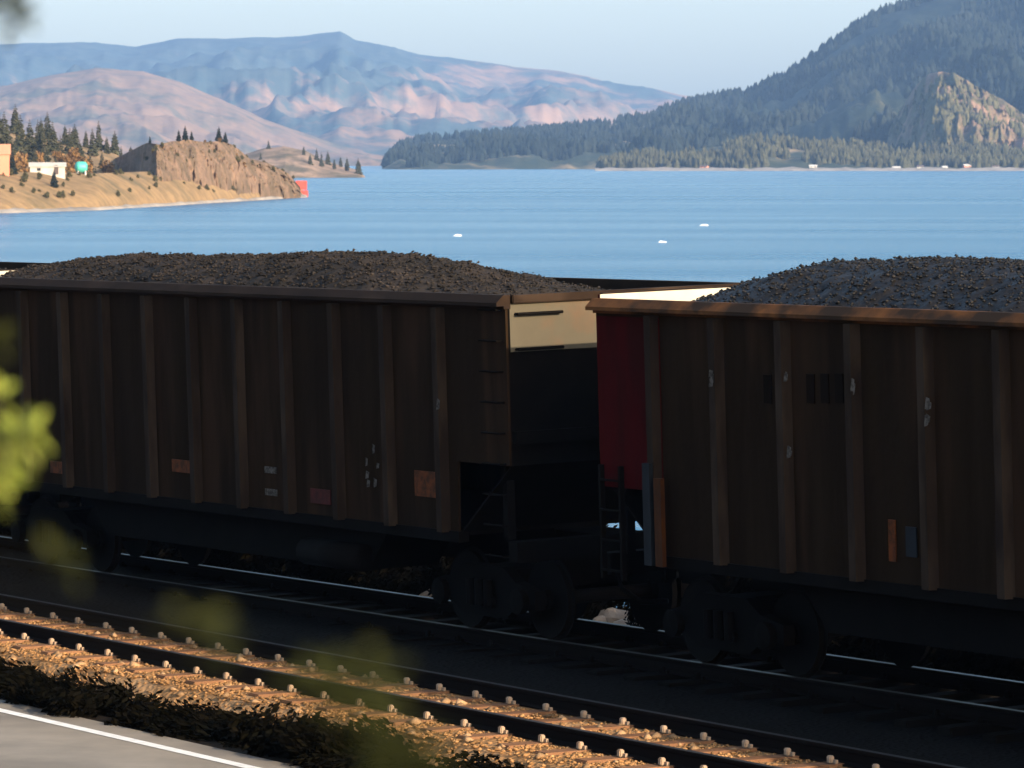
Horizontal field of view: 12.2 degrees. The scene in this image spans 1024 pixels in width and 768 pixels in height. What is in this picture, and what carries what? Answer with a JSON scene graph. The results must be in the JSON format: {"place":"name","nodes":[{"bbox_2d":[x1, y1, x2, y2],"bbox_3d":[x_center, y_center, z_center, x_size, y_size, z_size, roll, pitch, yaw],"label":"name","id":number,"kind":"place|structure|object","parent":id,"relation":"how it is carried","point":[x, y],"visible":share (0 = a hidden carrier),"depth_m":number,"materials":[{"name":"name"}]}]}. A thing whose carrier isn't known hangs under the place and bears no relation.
{"place":"outdoors","nodes":[
{"label":"outdoors","id":0,"kind":"place"},
{"bbox_2d":[9,133,118,172],"bbox_3d":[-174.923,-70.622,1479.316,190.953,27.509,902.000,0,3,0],"label":"grassy slope","id":1,"kind":"structure","parent":0,"point":[111,157],"depth_m":1373.64,"materials":[{"name":"brown plant"}]},
{"bbox_2d":[0,112,12,143],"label":"fir tree","id":2,"kind":"object","parent":1,"relation":"on","point":[4,134],"visible":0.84,"depth_m":1280.22,"materials":[{"name":"green plant"}]},
{"bbox_2d":[9,106,19,134],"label":"fir tree","id":3,"kind":"object","parent":1,"relation":"on","point":[13,126],"visible":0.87,"depth_m":1368.87,"materials":[{"name":"green plant"}]},
{"bbox_2d":[10,138,18,155],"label":"fir tree","id":4,"kind":"object","parent":1,"relation":"on","point":[12,149],"visible":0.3,"depth_m":1217.97,"materials":[{"name":"green plant"}]},
{"bbox_2d":[9,155,19,171],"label":"broadleaf tree","id":5,"kind":"object","parent":1,"relation":"on","point":[17,160],"visible":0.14,"depth_m":1178.90,"materials":[{"name":"orange plant"}]},
{"bbox_2d":[14,115,25,151],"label":"fir tree","id":6,"kind":"object","parent":1,"relation":"on","point":[20,135],"visible":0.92,"depth_m":1309.24,"materials":[{"name":"green plant"}]},
{"bbox_2d":[16,152,29,171],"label":"broadleaf tree","id":7,"kind":"object","parent":1,"relation":"on","point":[23,159],"visible":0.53,"depth_m":1210.53,"materials":[{"name":"orange plant"}]},
{"bbox_2d":[22,120,37,161],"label":"fir tree","id":8,"kind":"object","parent":1,"relation":"on","point":[28,147],"visible":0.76,"depth_m":1264.81,"materials":[{"name":"green plant"}]},
{"bbox_2d":[29,148,37,168],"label":"fir tree","id":9,"kind":"object","parent":1,"relation":"on","point":[34,154],"visible":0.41,"depth_m":1218.56,"materials":[{"name":"green plant"}]},
{"bbox_2d":[31,151,44,161],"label":"broadleaf tree","id":10,"kind":"object","parent":1,"relation":"on","point":[40,158],"visible":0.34,"depth_m":1233.28,"materials":[{"name":"orange plant"}]},
{"bbox_2d":[34,122,43,150],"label":"fir tree","id":11,"kind":"object","parent":1,"relation":"on","point":[37,139],"visible":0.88,"depth_m":1332.29,"materials":[{"name":"green plant"}]},
{"bbox_2d":[38,118,46,140],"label":"fir tree","id":12,"kind":"object","parent":1,"relation":"on","point":[41,125],"visible":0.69,"depth_m":1371.40,"materials":[{"name":"green plant"}]},
{"bbox_2d":[40,131,51,161],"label":"fir tree","id":13,"kind":"object","parent":1,"relation":"on","point":[45,152],"visible":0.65,"depth_m":1261.12,"materials":[{"name":"green plant"}]},
{"bbox_2d":[43,114,51,138],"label":"fir tree","id":14,"kind":"object","parent":1,"relation":"on","point":[47,125],"visible":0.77,"depth_m":1392.42,"materials":[{"name":"green plant"}]},
{"bbox_2d":[46,122,58,154],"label":"fir tree","id":15,"kind":"object","parent":1,"relation":"on","point":[51,140],"visible":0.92,"depth_m":1327.57,"materials":[{"name":"green plant"}]},
{"bbox_2d":[51,150,61,161],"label":"broadleaf tree","id":16,"kind":"object","parent":1,"relation":"on","point":[58,155],"visible":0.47,"depth_m":1269.08,"materials":[{"name":"orange plant"}]},
{"bbox_2d":[56,136,65,155],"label":"fir tree","id":17,"kind":"object","parent":1,"relation":"on","point":[60,148],"visible":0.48,"depth_m":1282.85,"materials":[{"name":"green plant"}]},
{"bbox_2d":[61,128,67,144],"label":"fir tree","id":18,"kind":"object","parent":1,"relation":"on","point":[64,138],"visible":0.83,"depth_m":1385.31,"materials":[{"name":"green plant"}]},
{"bbox_2d":[58,153,75,172],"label":"broadleaf tree","id":19,"kind":"object","parent":1,"relation":"on","point":[64,158],"visible":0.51,"depth_m":1236.88,"materials":[{"name":"orange plant"}]},
{"bbox_2d":[64,130,74,153],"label":"fir tree","id":20,"kind":"object","parent":1,"relation":"on","point":[69,143],"visible":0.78,"depth_m":1350.50,"materials":[{"name":"green plant"}]},
{"bbox_2d":[66,147,81,172],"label":"broadleaf tree","id":21,"kind":"object","parent":1,"relation":"on","point":[74,154],"visible":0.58,"depth_m":1253.76,"materials":[{"name":"orange plant"}]},
{"bbox_2d":[71,124,80,147],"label":"fir tree","id":22,"kind":"object","parent":1,"relation":"on","point":[74,133],"visible":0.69,"depth_m":1390.52,"materials":[{"name":"green plant"}]},
{"bbox_2d":[77,139,84,159],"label":"fir tree","id":23,"kind":"object","parent":1,"relation":"on","point":[79,146],"visible":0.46,"depth_m":1318.75,"materials":[{"name":"green plant"}]},
{"bbox_2d":[82,131,88,146],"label":"fir tree","id":24,"kind":"object","parent":1,"relation":"on","point":[85,142],"visible":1,"depth_m":1409.72,"materials":[{"name":"green plant"}]},
{"bbox_2d":[81,156,93,172],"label":"broadleaf tree","id":25,"kind":"object","parent":1,"relation":"on","point":[90,168],"visible":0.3,"depth_m":1246.30,"materials":[{"name":"orange plant"}]},
{"bbox_2d":[86,129,98,155],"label":"fir tree","id":26,"kind":"object","parent":1,"relation":"on","point":[92,150],"visible":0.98,"depth_m":1375.86,"materials":[{"name":"green plant"}]},
{"bbox_2d":[94,120,103,150],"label":"fir tree","id":27,"kind":"object","parent":1,"relation":"on","point":[98,141],"visible":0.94,"depth_m":1419.32,"materials":[{"name":"green plant"}]},
{"bbox_2d":[97,154,103,169],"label":"fir tree","id":28,"kind":"object","parent":1,"relation":"on","point":[101,157],"visible":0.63,"depth_m":1336.90,"materials":[{"name":"green plant"}]},
{"bbox_2d":[103,138,110,153],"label":"fir tree","id":29,"kind":"object","parent":1,"relation":"on","point":[106,148],"visible":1,"depth_m":1418.16,"materials":[{"name":"green plant"}]},
{"bbox_2d":[100,160,114,172],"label":"broadleaf tree","id":30,"kind":"object","parent":1,"relation":"on","point":[106,167],"visible":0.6,"depth_m":1291.39,"materials":[{"name":"brown plant"}]},
{"bbox_2d":[109,131,119,154],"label":"fir tree","id":31,"kind":"object","parent":1,"relation":"on","point":[114,148],"visible":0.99,"depth_m":1448.86,"materials":[{"name":"green plant"}]},
{"bbox_2d":[0,699,299,767],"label":"road","id":32,"kind":"structure","parent":0,"point":[27,743],"depth_m":46.66,"materials":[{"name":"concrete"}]},
{"bbox_2d":[0,708,259,767],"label":"road edge line","id":33,"kind":"object","parent":32,"relation":"on","point":[242,765],"visible":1,"depth_m":47.42,"materials":[{"name":"paint"}]},
{"bbox_2d":[0,171,303,208],"bbox_3d":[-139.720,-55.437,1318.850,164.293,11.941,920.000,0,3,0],"label":"river point","id":34,"kind":"structure","parent":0,"point":[99,189],"depth_m":1045.08,"materials":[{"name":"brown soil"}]},
{"bbox_2d":[0,144,10,175],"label":"house","id":35,"kind":"structure","parent":34,"relation":"on","point":[5,151],"depth_m":1007.72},
{"bbox_2d":[9,154,18,173],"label":"fir tree","id":36,"kind":"object","parent":34,"relation":"on","point":[13,166],"visible":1,"depth_m":1014.80,"materials":[{"name":"green plant"}]},
{"bbox_2d":[19,175,26,181],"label":"broadleaf tree","id":37,"kind":"object","parent":34,"relation":"on","point":[23,179],"visible":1,"depth_m":1003.33,"materials":[{"name":"green plant"}]},
{"bbox_2d":[29,162,65,178],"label":"long building","id":38,"kind":"structure","parent":34,"relation":"on","point":[47,168],"depth_m":1034.82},
{"bbox_2d":[54,165,57,173],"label":"door","id":39,"kind":"structure","parent":38,"relation":"in","point":[56,168],"depth_m":1034.81,"materials":[{"name":"brown wood"}]},
{"bbox_2d":[50,169,58,187],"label":"fir tree","id":40,"kind":"object","parent":34,"relation":"on","point":[53,182],"visible":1,"depth_m":1011.89,"materials":[{"name":"green plant"}]},
{"bbox_2d":[75,161,87,174],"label":"storage tank","id":41,"kind":"object","parent":34,"relation":"on","point":[81,166],"visible":0.99,"depth_m":1056.77,"materials":[{"name":"teal metal"}]},
{"bbox_2d":[86,172,92,177],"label":"broadleaf tree","id":42,"kind":"object","parent":34,"relation":"on","point":[88,175],"visible":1,"depth_m":1051.21,"materials":[{"name":"green plant"}]},
{"bbox_2d":[115,140,300,198],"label":"basalt bluff","id":43,"kind":"structure","parent":34,"relation":"on","point":[223,169],"depth_m":1225.32,"materials":[{"name":"brown stone"}]},
{"bbox_2d":[176,131,181,141],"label":"fir tree","id":44,"kind":"object","parent":43,"relation":"on","point":[178,138],"visible":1,"depth_m":1184.93,"materials":[{"name":"green plant"}]},
{"bbox_2d":[182,127,188,141],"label":"fir tree","id":45,"kind":"object","parent":43,"relation":"on","point":[185,136],"visible":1,"depth_m":1191.58,"materials":[{"name":"green plant"}]},
{"bbox_2d":[214,126,222,142],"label":"fir tree","id":46,"kind":"object","parent":43,"relation":"on","point":[218,134],"visible":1,"depth_m":1245.70,"materials":[{"name":"green plant"}]},
{"bbox_2d":[222,132,227,142],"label":"fir tree","id":47,"kind":"object","parent":43,"relation":"on","point":[225,139],"visible":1,"depth_m":1253.17,"materials":[{"name":"green plant"}]},
{"bbox_2d":[296,181,307,196],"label":"channel marker","id":48,"kind":"object","parent":34,"relation":"on","point":[302,185],"visible":0.52,"depth_m":1377.76,"materials":[{"name":"red"}]},
{"bbox_2d":[0,194,306,212],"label":"shore","id":49,"kind":"structure","parent":0,"point":[17,210],"depth_m":1054.82,"materials":[{"name":"beige sand"}]},
{"bbox_2d":[0,68,383,165],"bbox_3d":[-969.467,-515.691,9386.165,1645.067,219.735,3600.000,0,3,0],"label":"grassy hills","id":50,"kind":"structure","parent":0,"point":[134,109],"depth_m":9175.74,"materials":[{"name":"brown plant"}]},
{"bbox_2d":[0,539,592,766],"bbox_3d":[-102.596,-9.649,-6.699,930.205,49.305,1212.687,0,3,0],"label":"ground","id":51,"kind":"structure","parent":0,"point":[99,718],"depth_m":47.27,"materials":[{"name":"soil"}]},
{"bbox_2d":[0,0,467,767],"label":"leafy bush","id":52,"kind":"object","parent":51,"relation":"on","point":[400,746],"visible":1,"depth_m":1.92,"materials":[{"name":"green plant"}]},
{"bbox_2d":[0,656,524,767],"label":"undergrowth","id":53,"kind":"object","parent":51,"relation":"on","point":[306,742],"visible":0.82,"depth_m":48.08,"materials":[{"name":"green plant"}]},
{"bbox_2d":[0,608,849,767],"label":"ballast bed","id":54,"kind":"object","parent":51,"relation":"on","point":[167,692],"visible":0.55,"depth_m":51.20,"materials":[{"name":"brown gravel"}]},
{"bbox_2d":[0,594,964,767],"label":"railway track","id":55,"kind":"structure","parent":54,"relation":"on","point":[660,754],"depth_m":49.73,"materials":[{"name":"brown metal"}]},
{"bbox_2d":[419,589,431,596],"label":"boulder","id":56,"kind":"object","parent":51,"relation":"on","point":[425,593],"visible":0.19,"depth_m":67.45,"materials":[{"name":"grey stone"}]},
{"bbox_2d":[0,535,1023,767],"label":"ballast bed","id":57,"kind":"object","parent":51,"relation":"on","point":[930,743],"visible":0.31,"depth_m":53.78,"materials":[{"name":"grey gravel"}]},
{"bbox_2d":[0,536,1023,743],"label":"railway track","id":58,"kind":"structure","parent":57,"relation":"on","point":[954,704],"depth_m":54.60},
{"bbox_2d":[0,262,68,519],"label":"coal car","id":59,"kind":"object","parent":58,"relation":"on","point":[18,505],"visible":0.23,"depth_m":70.19,"materials":[{"name":"black metal"}]},
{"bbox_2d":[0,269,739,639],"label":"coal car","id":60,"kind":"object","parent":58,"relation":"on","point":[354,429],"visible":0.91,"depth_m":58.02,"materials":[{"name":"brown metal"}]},
{"bbox_2d":[1,248,611,294],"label":"coal heap","id":61,"kind":"object","parent":60,"relation":"in","point":[382,270],"visible":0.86,"depth_m":59.76,"materials":[{"name":"black stone"}]},
{"bbox_2d":[585,286,1023,677],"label":"coal car","id":62,"kind":"object","parent":58,"relation":"on","point":[821,477],"visible":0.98,"depth_m":49.25,"materials":[{"name":"brown metal"}]},
{"bbox_2d":[692,254,1023,312],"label":"coal heap","id":63,"kind":"object","parent":62,"relation":"in","point":[971,283],"visible":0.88,"depth_m":49.01,"materials":[{"name":"black stone"}]},
{"bbox_2d":[0,496,1023,681],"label":"brush","id":64,"kind":"object","parent":51,"relation":"on","point":[413,580],"visible":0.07,"depth_m":67.29,"materials":[{"name":"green plant"}]},
{"bbox_2d":[593,615,606,621],"bbox_3d":[1.219,3.217,63.279,0.413,0.342,0.430,0,3,0],"label":"boulder","id":65,"kind":"object","parent":51,"relation":"on","point":[601,618],"visible":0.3,"depth_m":63.17,"materials":[{"name":"grey stone"}]},
{"bbox_2d":[598,607,627,622],"bbox_3d":[1.390,3.177,63.375,0.525,0.469,0.550,0,3,0],"label":"boulder","id":66,"kind":"object","parent":51,"relation":"on","point":[611,614],"visible":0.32,"depth_m":63.19,"materials":[{"name":"grey stone"}]},
{"bbox_2d":[613,617,629,624],"bbox_3d":[1.515,3.222,62.931,0.430,0.346,0.472,-2,3,-37],"label":"boulder","id":67,"kind":"object","parent":51,"relation":"on","point":[621,621],"visible":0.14,"depth_m":62.83,"materials":[{"name":"grey stone"}]},
{"bbox_2d":[245,146,364,177],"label":"river spit","id":68,"kind":"structure","parent":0,"point":[291,162],"depth_m":2890.07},
{"bbox_2d":[308,155,313,164],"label":"fir tree","id":69,"kind":"object","parent":68,"relation":"on","point":[310,161],"visible":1,"depth_m":2886.28,"materials":[{"name":"green plant"}]},
{"bbox_2d":[314,149,319,160],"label":"fir tree","id":70,"kind":"object","parent":68,"relation":"on","point":[316,156],"visible":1,"depth_m":2916.09,"materials":[{"name":"green plant"}]},
{"bbox_2d":[319,153,323,166],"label":"fir tree","id":71,"kind":"object","parent":68,"relation":"on","point":[321,163],"visible":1,"depth_m":2896.16,"materials":[{"name":"green plant"}]},
{"bbox_2d":[325,153,331,164],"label":"fir tree","id":72,"kind":"object","parent":68,"relation":"on","point":[327,161],"visible":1,"depth_m":2915.97,"materials":[{"name":"green plant"}]},
{"bbox_2d":[338,157,342,166],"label":"fir tree","id":73,"kind":"object","parent":68,"relation":"on","point":[340,162],"visible":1,"depth_m":2926.40,"materials":[{"name":"green plant"}]},
{"bbox_2d":[344,158,349,170],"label":"fir tree","id":74,"kind":"object","parent":68,"relation":"on","point":[347,165],"visible":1,"depth_m":2906.40,"materials":[{"name":"green plant"}]},
{"bbox_2d":[354,158,362,174],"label":"fir tree","id":75,"kind":"object","parent":68,"relation":"on","point":[358,169],"visible":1,"depth_m":2896.04,"materials":[{"name":"green plant"}]},
{"bbox_2d":[0,31,688,154],"bbox_3d":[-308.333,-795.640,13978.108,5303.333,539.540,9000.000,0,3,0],"label":"hills","id":76,"kind":"structure","parent":0,"point":[340,88],"depth_m":13004.51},
{"bbox_2d":[0,0,901,96],"label":"sky","id":77,"kind":"structure","parent":0,"point":[681,47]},
{"bbox_2d":[0,166,1023,607],"bbox_3d":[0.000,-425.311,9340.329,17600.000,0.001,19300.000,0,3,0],"label":"river","id":78,"kind":"structure","parent":0,"point":[590,224],"depth_m":811.90,"materials":[{"name":"blue liquid"}]},
{"bbox_2d":[382,115,656,169],"bbox_3d":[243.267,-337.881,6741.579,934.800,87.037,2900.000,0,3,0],"label":"wooded hills","id":79,"kind":"structure","parent":0,"point":[586,160],"depth_m":5542.11,"materials":[{"name":"green plant"}]},
{"bbox_2d":[380,106,725,167],"bbox_3d":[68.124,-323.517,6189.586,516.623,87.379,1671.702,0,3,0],"label":"hill wood","id":80,"kind":"object","parent":79,"relation":"on","point":[554,141],"visible":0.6,"depth_m":5764.92,"materials":[{"name":"green plant"}]},
{"bbox_2d":[595,167,1023,170],"bbox_3d":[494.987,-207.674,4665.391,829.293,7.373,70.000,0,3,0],"label":"shore","id":81,"kind":"structure","parent":0,"point":[815,169],"depth_m":4654.98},
{"bbox_2d":[598,143,1021,168],"bbox_3d":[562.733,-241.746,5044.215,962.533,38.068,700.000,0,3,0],"label":"foothills","id":82,"kind":"structure","parent":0,"point":[794,160],"depth_m":4771.00,"materials":[{"name":"green plant"}]},
{"bbox_2d":[595,131,1023,168],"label":"foothill wood","id":83,"kind":"object","parent":82,"relation":"on","point":[851,151],"visible":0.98,"depth_m":4809.53,"materials":[{"name":"green plant"}]},
{"bbox_2d":[617,0,1023,153],"bbox_3d":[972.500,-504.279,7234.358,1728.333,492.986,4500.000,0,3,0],"label":"mountain","id":84,"kind":"structure","parent":0,"point":[966,33],"depth_m":6507.57,"materials":[{"name":"green plant"}]},
{"bbox_2d":[887,72,1023,150],"bbox_3d":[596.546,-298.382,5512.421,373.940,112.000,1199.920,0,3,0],"label":"rocky bluff","id":85,"kind":"structure","parent":84,"relation":"attached to","point":[957,130],"depth_m":5149.18,"materials":[{"name":"stone"}]},
{"bbox_2d":[888,82,1023,150],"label":"bluff wood","id":86,"kind":"object","parent":85,"relation":"on","point":[993,101],"visible":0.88,"depth_m":5127.07,"materials":[{"name":"plant"}]}
]}

